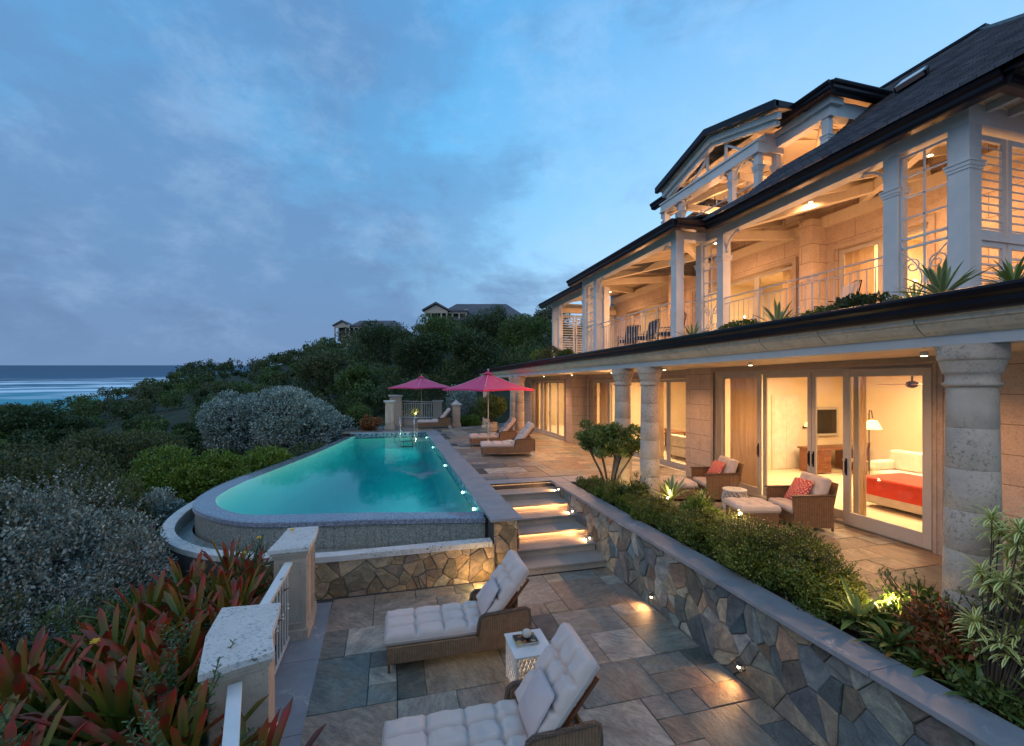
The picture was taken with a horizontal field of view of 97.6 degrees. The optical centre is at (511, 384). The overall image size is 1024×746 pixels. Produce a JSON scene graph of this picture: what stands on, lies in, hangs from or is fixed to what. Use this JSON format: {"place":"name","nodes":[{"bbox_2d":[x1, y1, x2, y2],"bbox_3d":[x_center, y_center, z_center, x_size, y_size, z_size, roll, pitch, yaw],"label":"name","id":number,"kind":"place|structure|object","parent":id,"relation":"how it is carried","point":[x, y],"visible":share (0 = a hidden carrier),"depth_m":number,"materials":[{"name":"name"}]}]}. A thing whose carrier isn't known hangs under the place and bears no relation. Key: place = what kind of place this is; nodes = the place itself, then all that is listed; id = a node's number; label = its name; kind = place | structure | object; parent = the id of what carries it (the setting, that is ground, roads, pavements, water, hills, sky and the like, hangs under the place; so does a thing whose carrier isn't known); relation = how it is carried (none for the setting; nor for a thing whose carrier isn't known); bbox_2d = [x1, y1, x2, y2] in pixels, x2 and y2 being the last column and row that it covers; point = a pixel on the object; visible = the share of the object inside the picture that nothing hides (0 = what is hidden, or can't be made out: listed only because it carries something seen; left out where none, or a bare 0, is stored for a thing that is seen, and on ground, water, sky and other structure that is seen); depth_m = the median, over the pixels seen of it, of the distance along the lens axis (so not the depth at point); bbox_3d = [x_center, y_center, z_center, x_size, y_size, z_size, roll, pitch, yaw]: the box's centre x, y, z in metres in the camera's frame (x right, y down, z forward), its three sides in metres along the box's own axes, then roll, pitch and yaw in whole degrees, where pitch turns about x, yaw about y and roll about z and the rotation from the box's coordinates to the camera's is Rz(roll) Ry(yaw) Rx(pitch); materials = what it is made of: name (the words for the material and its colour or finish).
{"place":"outdoors","nodes":[
{"label":"outdoors","id":0,"kind":"place"},
{"bbox_2d":[0,365,271,410],"bbox_3d":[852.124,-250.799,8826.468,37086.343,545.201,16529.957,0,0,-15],"label":"sea","id":1,"kind":"structure","parent":0,"point":[27,384],"depth_m":740.10,"materials":[{"name":"liquid"}]},
{"bbox_2d":[5,338,565,745],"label":"ground","id":2,"kind":"structure","parent":0,"point":[176,416],"depth_m":43.47,"materials":[{"name":"green plant"}]},
{"bbox_2d":[0,583,55,654],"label":"dark bush","id":3,"kind":"object","parent":2,"relation":"on","point":[17,593],"visible":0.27,"depth_m":5.79,"materials":[{"name":"grey plant"}]},
{"bbox_2d":[0,403,76,439],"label":"tree","id":4,"kind":"object","parent":2,"relation":"on","point":[16,417],"visible":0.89,"depth_m":33.61,"materials":[{"name":"green plant"}]},
{"bbox_2d":[0,564,131,693],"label":"silver bush","id":5,"kind":"object","parent":2,"relation":"on","point":[87,594],"visible":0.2,"depth_m":6.13,"materials":[{"name":"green plant"}]},
{"bbox_2d":[2,595,134,744],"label":"green bush","id":6,"kind":"object","parent":2,"relation":"on","point":[67,614],"visible":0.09,"depth_m":5.52,"materials":[{"name":"green plant"}]},
{"bbox_2d":[0,434,142,509],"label":"dark bush","id":7,"kind":"object","parent":2,"relation":"on","point":[26,471],"visible":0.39,"depth_m":11.60,"materials":[{"name":"green plant"}]},
{"bbox_2d":[0,464,178,646],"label":"silver bush","id":8,"kind":"object","parent":2,"relation":"on","point":[100,542],"visible":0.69,"depth_m":7.17,"materials":[{"name":"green plant"}]},
{"bbox_2d":[18,458,167,578],"bbox_3d":[-10.437,3.584,10.891,3.780,3.567,2.919,0,0,-15],"label":"dark bush","id":9,"kind":"object","parent":2,"relation":"on","point":[105,484],"visible":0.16,"depth_m":10.86,"materials":[{"name":"green plant"}]},
{"bbox_2d":[51,427,185,505],"bbox_3d":[-15.699,3.236,17.995,4.763,3.289,3.466,0,0,-15],"label":"dark bush","id":10,"kind":"object","parent":2,"relation":"on","point":[117,447],"visible":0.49,"depth_m":17.33,"materials":[{"name":"green plant"}]},
{"bbox_2d":[15,575,281,745],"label":"undergrowth","id":11,"kind":"object","parent":2,"relation":"on","point":[130,600],"visible":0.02,"depth_m":5.37,"materials":[{"name":"green plant"}]},
{"bbox_2d":[0,693,66,742],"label":"bromeliad","id":12,"kind":"object","parent":11,"relation":"on","point":[13,711],"visible":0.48,"depth_m":3.93,"materials":[{"name":"red plant"}]},
{"bbox_2d":[1,625,86,701],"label":"bromeliad","id":13,"kind":"object","parent":11,"relation":"on","point":[13,658],"visible":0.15,"depth_m":4.72,"materials":[{"name":"red plant"}]},
{"bbox_2d":[0,701,127,745],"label":"bromeliad","id":14,"kind":"object","parent":11,"relation":"on","point":[10,732],"visible":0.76,"depth_m":3.52,"materials":[{"name":"red plant"}]},
{"bbox_2d":[0,636,137,735],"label":"bromeliad","id":15,"kind":"object","parent":11,"relation":"on","point":[11,684],"visible":0.3,"depth_m":4.24,"materials":[{"name":"red plant"}]},
{"bbox_2d":[5,643,156,745],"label":"bromeliad","id":16,"kind":"object","parent":11,"relation":"on","point":[72,708],"visible":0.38,"depth_m":4.03,"materials":[{"name":"red plant"}]},
{"bbox_2d":[0,641,206,745],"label":"bromeliad","id":17,"kind":"object","parent":11,"relation":"on","point":[119,704],"visible":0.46,"depth_m":3.91,"materials":[{"name":"green plant"}]},
{"bbox_2d":[43,602,181,685],"bbox_3d":[-4.537,2.924,5.060,1.408,0.813,1.355,0,0,3],"label":"bromeliad","id":18,"kind":"object","parent":11,"relation":"on","point":[106,632],"visible":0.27,"depth_m":5.07,"materials":[{"name":"red plant"}]},
{"bbox_2d":[42,600,209,713],"bbox_3d":[-3.865,2.780,4.746,1.446,0.980,1.644,0,0,-7],"label":"bromeliad","id":19,"kind":"object","parent":11,"relation":"on","point":[116,652],"visible":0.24,"depth_m":4.72,"materials":[{"name":"red plant"}]},
{"bbox_2d":[76,568,188,639],"bbox_3d":[-4.740,2.898,5.881,1.373,0.783,1.318,0,0,-18],"label":"bromeliad","id":20,"kind":"object","parent":11,"relation":"on","point":[155,593],"visible":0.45,"depth_m":5.83,"materials":[{"name":"red plant"}]},
{"bbox_2d":[80,640,206,745],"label":"bromeliad","id":21,"kind":"object","parent":11,"relation":"on","point":[153,667],"visible":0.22,"depth_m":4.18,"materials":[{"name":"red plant"}]},
{"bbox_2d":[137,640,184,708],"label":"leafy sprig","id":22,"kind":"object","parent":21,"relation":"on","point":[170,683],"visible":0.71,"depth_m":4.00,"materials":[{"name":"green plant"}]},
{"bbox_2d":[89,610,206,725],"bbox_3d":[-3.292,2.825,4.607,1.318,0.847,1.401,3,5,16],"label":"bromeliad","id":23,"kind":"object","parent":11,"relation":"on","point":[186,661],"visible":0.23,"depth_m":4.54,"materials":[{"name":"red plant"}]},
{"bbox_2d":[61,678,242,745],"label":"bromeliad","id":24,"kind":"object","parent":11,"relation":"on","point":[164,711],"visible":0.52,"depth_m":3.69,"materials":[{"name":"red plant"}]},
{"bbox_2d":[132,573,245,651],"bbox_3d":[-4.027,2.831,5.556,1.375,0.831,1.294,2,6,6],"label":"bromeliad","id":25,"kind":"object","parent":11,"relation":"on","point":[175,606],"visible":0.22,"depth_m":5.63,"materials":[{"name":"red plant"}]},
{"bbox_2d":[138,550,239,615],"bbox_3d":[-4.622,2.817,6.353,1.368,0.827,1.287,-2,4,12],"label":"bromeliad","id":26,"kind":"object","parent":11,"relation":"on","point":[176,574],"visible":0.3,"depth_m":6.31,"materials":[{"name":"red plant"}]},
{"bbox_2d":[135,678,278,745],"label":"bromeliad","id":27,"kind":"object","parent":11,"relation":"on","point":[199,719],"visible":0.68,"depth_m":3.55,"materials":[{"name":"red plant"}]},
{"bbox_2d":[122,691,197,745],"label":"leafy sprig","id":28,"kind":"object","parent":27,"relation":"attached to","point":[149,732],"visible":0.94,"depth_m":3.30,"materials":[{"name":"green plant"}]},
{"bbox_2d":[164,557,264,612],"bbox_3d":[-4.081,2.826,6.227,1.272,0.727,1.215,0,0,16],"label":"bromeliad","id":29,"kind":"object","parent":11,"relation":"on","point":[220,580],"visible":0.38,"depth_m":6.22,"materials":[{"name":"red plant"}]},
{"bbox_2d":[169,563,288,637],"bbox_3d":[-3.623,2.791,5.835,1.271,0.838,1.419,0,0,-19],"label":"bromeliad","id":30,"kind":"object","parent":11,"relation":"on","point":[238,584],"visible":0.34,"depth_m":5.85,"materials":[{"name":"red plant"}]},
{"bbox_2d":[186,534,273,585],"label":"bromeliad","id":31,"kind":"object","parent":11,"relation":"on","point":[226,560],"visible":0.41,"depth_m":7.09,"materials":[{"name":"red plant"}]},
{"bbox_2d":[211,545,273,597],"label":"bromeliad","id":32,"kind":"object","parent":11,"relation":"on","point":[251,570],"visible":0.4,"depth_m":6.67,"materials":[{"name":"red plant"}]},
{"bbox_2d":[221,697,326,745],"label":"bromeliad","id":33,"kind":"object","parent":11,"relation":"on","point":[274,735],"visible":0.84,"depth_m":3.73,"materials":[{"name":"red plant"}]},
{"bbox_2d":[119,486,188,572],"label":"silver bush","id":34,"kind":"object","parent":2,"relation":"on","point":[168,504],"visible":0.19,"depth_m":11.84,"materials":[{"name":"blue plant"}]},
{"bbox_2d":[115,444,252,504],"bbox_3d":[-11.908,3.677,16.617,4.744,3.005,2.748,0,0,-15],"label":"green hedge","id":35,"kind":"object","parent":2,"relation":"on","point":[200,476],"visible":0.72,"depth_m":16.12,"materials":[{"name":"green plant"}]},
{"bbox_2d":[195,389,266,454],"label":"silver bush","id":36,"kind":"object","parent":2,"relation":"on","point":[218,421],"visible":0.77,"depth_m":24.02,"materials":[{"name":"blue plant"}]},
{"bbox_2d":[235,445,295,475],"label":"green hedge","id":37,"kind":"object","parent":2,"relation":"on","point":[255,460],"visible":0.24,"depth_m":18.19,"materials":[{"name":"green plant"}]},
{"bbox_2d":[0,311,581,477],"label":"hillside scrub","id":38,"kind":"object","parent":2,"relation":"on","point":[52,436],"visible":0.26,"depth_m":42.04,"materials":[{"name":"green plant"}]},
{"bbox_2d":[239,385,360,455],"bbox_3d":[-12.000,2.481,25.668,5.801,5.018,4.424,0,0,-48],"label":"silver bush","id":39,"kind":"object","parent":2,"relation":"on","point":[292,415],"visible":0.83,"depth_m":24.35,"materials":[{"name":"blue plant"}]},
{"bbox_2d":[292,351,348,389],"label":"tree","id":40,"kind":"object","parent":2,"relation":"on","point":[320,365],"visible":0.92,"depth_m":42.81,"materials":[{"name":"green plant"}]},
{"bbox_2d":[160,430,521,637],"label":"infinity pool","id":41,"kind":"structure","parent":2,"relation":"on","point":[359,495],"depth_m":12.44,"materials":[{"name":"liquid"}]},
{"bbox_2d":[255,542,494,602],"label":"trough front wall","id":42,"kind":"structure","parent":41,"relation":"attached to","point":[374,575],"depth_m":8.32,"materials":[{"name":"stone"}]},
{"bbox_2d":[488,519,519,568],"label":"pool corner pier","id":43,"kind":"structure","parent":41,"relation":"on","point":[504,537],"depth_m":8.94,"materials":[{"name":"stone"}]},
{"bbox_2d":[333,362,377,400],"bbox_3d":[-13.212,0.283,38.092,3.929,4.326,4.445,0,0,-15],"label":"tree","id":44,"kind":"object","parent":2,"relation":"on","point":[351,374],"visible":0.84,"depth_m":36.81,"materials":[{"name":"green plant"}]},
{"bbox_2d":[350,319,411,369],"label":"tree","id":45,"kind":"object","parent":2,"relation":"on","point":[384,337],"visible":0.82,"depth_m":45.54,"materials":[{"name":"green plant"}]},
{"bbox_2d":[389,329,444,393],"bbox_3d":[-8.453,-1.754,39.884,4.850,6.578,5.012,0,0,-15],"label":"tree","id":46,"kind":"object","parent":2,"relation":"on","point":[427,345],"visible":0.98,"depth_m":39.12,"materials":[{"name":"green plant"}]},
{"bbox_2d":[414,312,468,368],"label":"tree","id":47,"kind":"object","parent":2,"relation":"on","point":[439,325],"visible":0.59,"depth_m":46.84,"materials":[{"name":"green plant"}]},
{"bbox_2d":[422,302,526,325],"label":"hill villa","id":48,"kind":"object","parent":2,"relation":"on","point":[455,310],"visible":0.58,"depth_m":86.40,"materials":[{"name":"stone"}]},
{"bbox_2d":[448,327,504,378],"bbox_3d":[-3.142,-1.926,37.948,5.028,6.240,4.455,0,0,16],"label":"tree","id":49,"kind":"object","parent":2,"relation":"on","point":[462,345],"visible":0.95,"depth_m":37.08,"materials":[{"name":"green plant"}]},
{"bbox_2d":[456,303,509,345],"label":"tree","id":50,"kind":"object","parent":2,"relation":"on","point":[490,323],"visible":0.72,"depth_m":48.87,"materials":[{"name":"green plant"}]},
{"bbox_2d":[495,313,551,360],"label":"tree","id":51,"kind":"object","parent":2,"relation":"on","point":[517,329],"visible":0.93,"depth_m":44.91,"materials":[{"name":"green plant"}]},
{"bbox_2d":[341,426,579,489],"bbox_3d":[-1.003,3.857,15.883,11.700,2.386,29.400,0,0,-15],"label":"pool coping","id":52,"kind":"object","parent":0,"point":[520,485],"visible":0.14,"depth_m":12.29,"materials":[{"name":"grey stone"}]},
{"bbox_2d":[547,476,1023,745],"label":"planter wall","id":53,"kind":"structure","parent":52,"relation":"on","point":[815,680],"depth_m":5.12,"materials":[{"name":"stone"}]},
{"bbox_2d":[206,567,816,745],"bbox_3d":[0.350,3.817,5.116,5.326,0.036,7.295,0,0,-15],"label":"terrace paving","id":54,"kind":"structure","parent":0,"point":[631,633],"depth_m":5.83,"materials":[{"name":"stone"}]},
{"bbox_2d":[198,603,280,745],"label":"terrace pillar","id":55,"kind":"structure","parent":54,"relation":"on","point":[248,659],"depth_m":4.06,"materials":[{"name":"white stone"}]},
{"bbox_2d":[222,681,241,745],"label":"iron railing","id":56,"kind":"object","parent":55,"relation":"attached to","point":[231,728],"visible":1,"depth_m":3.51,"materials":[{"name":"white paint"}]},
{"bbox_2d":[267,526,318,644],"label":"terrace pillar","id":57,"kind":"structure","parent":54,"relation":"on","point":[296,547],"depth_m":6.70,"materials":[{"name":"white stone"}]},
{"bbox_2d":[275,602,331,745],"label":"terrace edging","id":58,"kind":"object","parent":54,"relation":"on","point":[295,674],"visible":0.53,"depth_m":5.86,"materials":[{"name":"grey stone"}]},
{"bbox_2d":[260,562,292,673],"bbox_3d":[-3.057,3.159,5.754,0.110,1.122,1.700,0,0,-15],"label":"iron railing","id":59,"kind":"object","parent":58,"relation":"on","point":[271,594],"visible":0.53,"depth_m":6.05,"materials":[{"name":"white metal"}]},
{"bbox_2d":[384,550,531,673],"bbox_3d":[-0.793,3.195,6.489,2.023,1.220,0.816,0,0,-14],"label":"wicker lounger","id":60,"kind":"object","parent":54,"relation":"on","point":[431,632],"visible":0.89,"depth_m":6.23,"materials":[{"name":"grey fabric"}]},
{"bbox_2d":[382,622,603,745],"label":"wicker lounger","id":61,"kind":"object","parent":54,"relation":"on","point":[566,661],"visible":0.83,"depth_m":4.28,"materials":[{"name":"grey fabric"}]},
{"bbox_2d":[518,666,554,736],"bbox_3d":[0.226,3.055,4.327,0.140,0.450,0.472,33,-8,-12],"label":"throw pillow","id":62,"kind":"object","parent":61,"relation":"on","point":[536,700],"visible":0.96,"depth_m":4.24,"materials":[{"name":"fabric"}]},
{"bbox_2d":[504,628,549,681],"bbox_3d":[0.207,3.533,5.668,0.500,0.545,0.560,0,0,-15],"label":"side table","id":63,"kind":"object","parent":54,"relation":"on","point":[514,653],"visible":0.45,"depth_m":5.56,"materials":[{"name":"white paint"}]},
{"bbox_2d":[496,482,606,574],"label":"garden steps","id":64,"kind":"structure","parent":54,"relation":"on","point":[553,537],"depth_m":10.17,"materials":[{"name":"stone"}]},
{"bbox_2d":[0,0,1023,364],"label":"sky","id":65,"kind":"structure","parent":0,"point":[182,182],"materials":[{"name":"blue"}]},
{"bbox_2d":[343,423,1023,666],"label":"terrace paving","id":66,"kind":"structure","parent":0,"point":[872,553],"depth_m":12.96,"materials":[{"name":"stone"}]},
{"bbox_2d":[443,369,533,440],"bbox_3d":[-1.015,0.983,19.090,2.760,3.335,2.760,0,0,-43],"label":"parasol","id":67,"kind":"object","parent":66,"relation":"on","point":[488,381],"visible":0.94,"depth_m":18.53,"materials":[{"name":"fabric"}]},
{"bbox_2d":[474,395,506,431],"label":"potted shrub","id":68,"kind":"object","parent":66,"relation":"on","point":[498,406],"visible":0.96,"depth_m":24.58,"materials":[{"name":"green plant"}]},
{"bbox_2d":[469,417,516,446],"bbox_3d":[-0.855,2.045,19.683,2.032,1.229,0.858,0,0,-11],"label":"wicker lounger","id":69,"kind":"object","parent":66,"relation":"on","point":[505,432],"visible":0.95,"depth_m":19.39,"materials":[{"name":"brown fabric"}]},
{"bbox_2d":[480,422,535,456],"bbox_3d":[-0.181,2.045,16.964,2.032,1.229,0.858,0,0,-8],"label":"wicker lounger","id":70,"kind":"object","parent":66,"relation":"on","point":[523,443],"visible":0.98,"depth_m":16.64,"materials":[{"name":"brown fabric"}]},
{"bbox_2d":[690,455,743,499],"bbox_3d":[4.796,2.179,10.509,0.898,0.942,0.875,0,0,-1],"label":"wicker armchair","id":71,"kind":"object","parent":66,"relation":"on","point":[732,470],"visible":0.86,"depth_m":10.10,"materials":[{"name":"brown wicker"}]},
{"bbox_2d":[476,13,1023,622],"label":"villa","id":72,"kind":"object","parent":66,"relation":"on","point":[892,207],"visible":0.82,"depth_m":8.44,"materials":[{"name":"beige stone"}]},
{"bbox_2d":[721,374,761,494],"bbox_3d":[5.664,1.172,11.156,0.093,2.845,1.290,0,0,-15],"label":"sliding door","id":73,"kind":"structure","parent":72,"relation":"in","point":[756,490],"depth_m":10.60,"materials":[{"name":"paint"}]},
{"bbox_2d":[771,394,799,469],"bbox_3d":[8.543,1.465,13.977,1.050,2.330,0.068,0,0,-15],"label":"interior door","id":74,"kind":"structure","parent":72,"relation":"in","point":[785,408],"depth_m":13.93,"materials":[{"name":"beige wood"}]},
{"bbox_2d":[763,373,811,495],"bbox_3d":[6.072,1.172,9.945,0.093,2.845,1.260,0,0,-15],"label":"sliding door","id":75,"kind":"structure","parent":72,"relation":"in","point":[790,375],"depth_m":9.82,"materials":[{"name":"paint"}]},
{"bbox_2d":[817,407,838,435],"bbox_3d":[9.972,1.175,14.342,1.140,0.910,0.090,0,0,-15],"label":"television","id":76,"kind":"object","parent":72,"relation":"attached to","point":[827,422],"visible":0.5,"depth_m":14.35,"materials":[{"name":"paint"}]},
{"bbox_2d":[797,444,867,472],"bbox_3d":[9.794,2.235,13.655,2.000,0.710,0.704,0,0,-15],"label":"desk","id":77,"kind":"object","parent":72,"relation":"on","point":[823,458],"visible":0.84,"depth_m":13.48,"materials":[{"name":"brown wood"}]},
{"bbox_2d":[812,372,859,518],"bbox_3d":[6.364,1.172,8.858,0.093,2.845,0.970,0,0,-15],"label":"sliding door","id":78,"kind":"structure","parent":72,"relation":"in","point":[837,512],"depth_m":8.46,"materials":[{"name":"paint"}]},
{"bbox_2d":[839,238,881,299],"bbox_3d":[7.547,-1.945,9.704,0.050,2.170,0.930,0,0,-15],"label":"balcony door","id":79,"kind":"structure","parent":72,"relation":"in","point":[841,253],"depth_m":9.62,"materials":[{"name":"paint"}]},
{"bbox_2d":[826,290,902,310],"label":"canopy shrub","id":80,"kind":"object","parent":72,"relation":"on","point":[859,299],"visible":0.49,"depth_m":5.92,"materials":[{"name":"green plant"}]},
{"bbox_2d":[843,367,931,549],"bbox_3d":[6.447,1.167,7.778,0.093,2.895,1.440,0,0,-15],"label":"sliding door","id":81,"kind":"structure","parent":72,"relation":"in","point":[923,539],"depth_m":7.56,"materials":[{"name":"paint"}]},
{"bbox_2d":[867,473,921,514],"bbox_3d":[9.007,2.025,9.356,2.350,1.050,1.700,0,0,-15],"label":"bed","id":82,"kind":"object","parent":72,"relation":"on","point":[901,491],"visible":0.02,"depth_m":9.27,"materials":[{"name":"red fabric"}]},
{"bbox_2d":[887,258,997,300],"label":"agave","id":83,"kind":"object","parent":72,"relation":"on","point":[940,280],"visible":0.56,"depth_m":5.15,"materials":[{"name":"green plant"}]},
{"bbox_2d":[724,497,781,528],"bbox_3d":[4.534,2.424,8.486,0.750,0.452,0.710,0,0,-1],"label":"wicker ottoman","id":84,"kind":"object","parent":66,"relation":"on","point":[760,508],"visible":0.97,"depth_m":8.17,"materials":[{"name":"beige fabric"}]},
{"bbox_2d":[764,471,838,531],"bbox_3d":[5.481,2.179,8.498,0.898,0.942,0.875,0,0,-1],"label":"wicker armchair","id":85,"kind":"object","parent":66,"relation":"on","point":[814,507],"visible":0.83,"depth_m":8.08,"materials":[{"name":"brown wicker"}]},
{"bbox_2d":[580,486,1023,729],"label":"planter soil","id":86,"kind":"structure","parent":0,"point":[852,632],"depth_m":5.08,"materials":[{"name":"brown soil"}]},
{"bbox_2d":[573,418,639,483],"bbox_3d":[2.413,1.788,11.058,1.578,1.946,1.550,0,0,-15],"label":"tree","id":87,"kind":"object","parent":86,"relation":"on","point":[596,439],"visible":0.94,"depth_m":10.74,"materials":[{"name":"green plant"}]},
{"bbox_2d":[629,492,677,523],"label":"boxwood bush","id":88,"kind":"object","parent":86,"relation":"on","point":[659,504],"visible":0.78,"depth_m":8.67,"materials":[{"name":"green plant"}]},
{"bbox_2d":[670,503,724,551],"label":"boxwood bush","id":89,"kind":"object","parent":86,"relation":"on","point":[694,525],"visible":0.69,"depth_m":7.40,"materials":[{"name":"green plant"}]},
{"bbox_2d":[678,482,726,520],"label":"planter shrub","id":90,"kind":"object","parent":86,"relation":"on","point":[691,502],"visible":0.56,"depth_m":7.77,"materials":[{"name":"green plant"}]},
{"bbox_2d":[703,507,755,552],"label":"boxwood bush","id":91,"kind":"object","parent":86,"relation":"on","point":[718,525],"visible":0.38,"depth_m":6.96,"materials":[{"name":"green plant"}]},
{"bbox_2d":[711,512,792,580],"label":"boxwood bush","id":92,"kind":"object","parent":86,"relation":"on","point":[737,553],"visible":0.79,"depth_m":6.22,"materials":[{"name":"green plant"}]},
{"bbox_2d":[749,519,843,584],"bbox_3d":[3.818,2.423,6.047,1.231,1.203,1.020,0,0,4],"label":"boxwood bush","id":93,"kind":"object","parent":86,"relation":"on","point":[798,538],"visible":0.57,"depth_m":5.94,"materials":[{"name":"green plant"}]},
{"bbox_2d":[575,476,1023,728],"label":"ground cover","id":94,"kind":"object","parent":86,"relation":"on","point":[1006,705],"visible":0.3,"depth_m":4.42,"materials":[{"name":"green plant"}]},
{"bbox_2d":[771,543,871,617],"bbox_3d":[3.782,2.472,5.517,1.039,1.018,1.074,0,0,19],"label":"boxwood bush","id":95,"kind":"object","parent":86,"relation":"on","point":[801,575],"visible":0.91,"depth_m":5.37,"materials":[{"name":"green plant"}]},
{"bbox_2d":[817,574,902,637],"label":"leafy plant","id":96,"kind":"object","parent":86,"relation":"on","point":[851,602],"visible":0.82,"depth_m":4.92,"materials":[{"name":"green plant"}]},
{"bbox_2d":[851,613,927,666],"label":"leafy plant","id":97,"kind":"object","parent":86,"relation":"on","point":[890,634],"visible":0.87,"depth_m":4.43,"materials":[{"name":"green plant"}]},
{"bbox_2d":[865,565,965,633],"bbox_3d":[4.296,2.473,4.732,0.788,1.059,0.905,0,0,-15],"label":"planter shrub","id":98,"kind":"object","parent":86,"relation":"on","point":[922,590],"visible":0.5,"depth_m":4.79,"materials":[{"name":"green plant"}]},
{"bbox_2d":[881,589,997,682],"bbox_3d":[4.110,2.478,4.239,0.801,1.050,0.879,0,0,4],"label":"planter shrub","id":99,"kind":"object","parent":86,"relation":"on","point":[929,621],"visible":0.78,"depth_m":4.21,"materials":[{"name":"red plant"}]},
{"bbox_2d":[933,658,1023,725],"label":"leafy plant","id":100,"kind":"object","parent":86,"relation":"on","point":[979,672],"visible":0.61,"depth_m":3.79,"materials":[{"name":"green plant"}]},
{"bbox_2d":[950,504,1023,701],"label":"variegated shrub","id":101,"kind":"object","parent":86,"relation":"on","point":[990,641],"visible":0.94,"depth_m":3.88,"materials":[{"name":"green plant"}]},
{"bbox_2d":[870,450,921,474],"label":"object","id":102,"kind":"object","parent":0,"point":[904,461],"visible":0.59,"depth_m":11.45,"materials":[{"name":"white fabric"}]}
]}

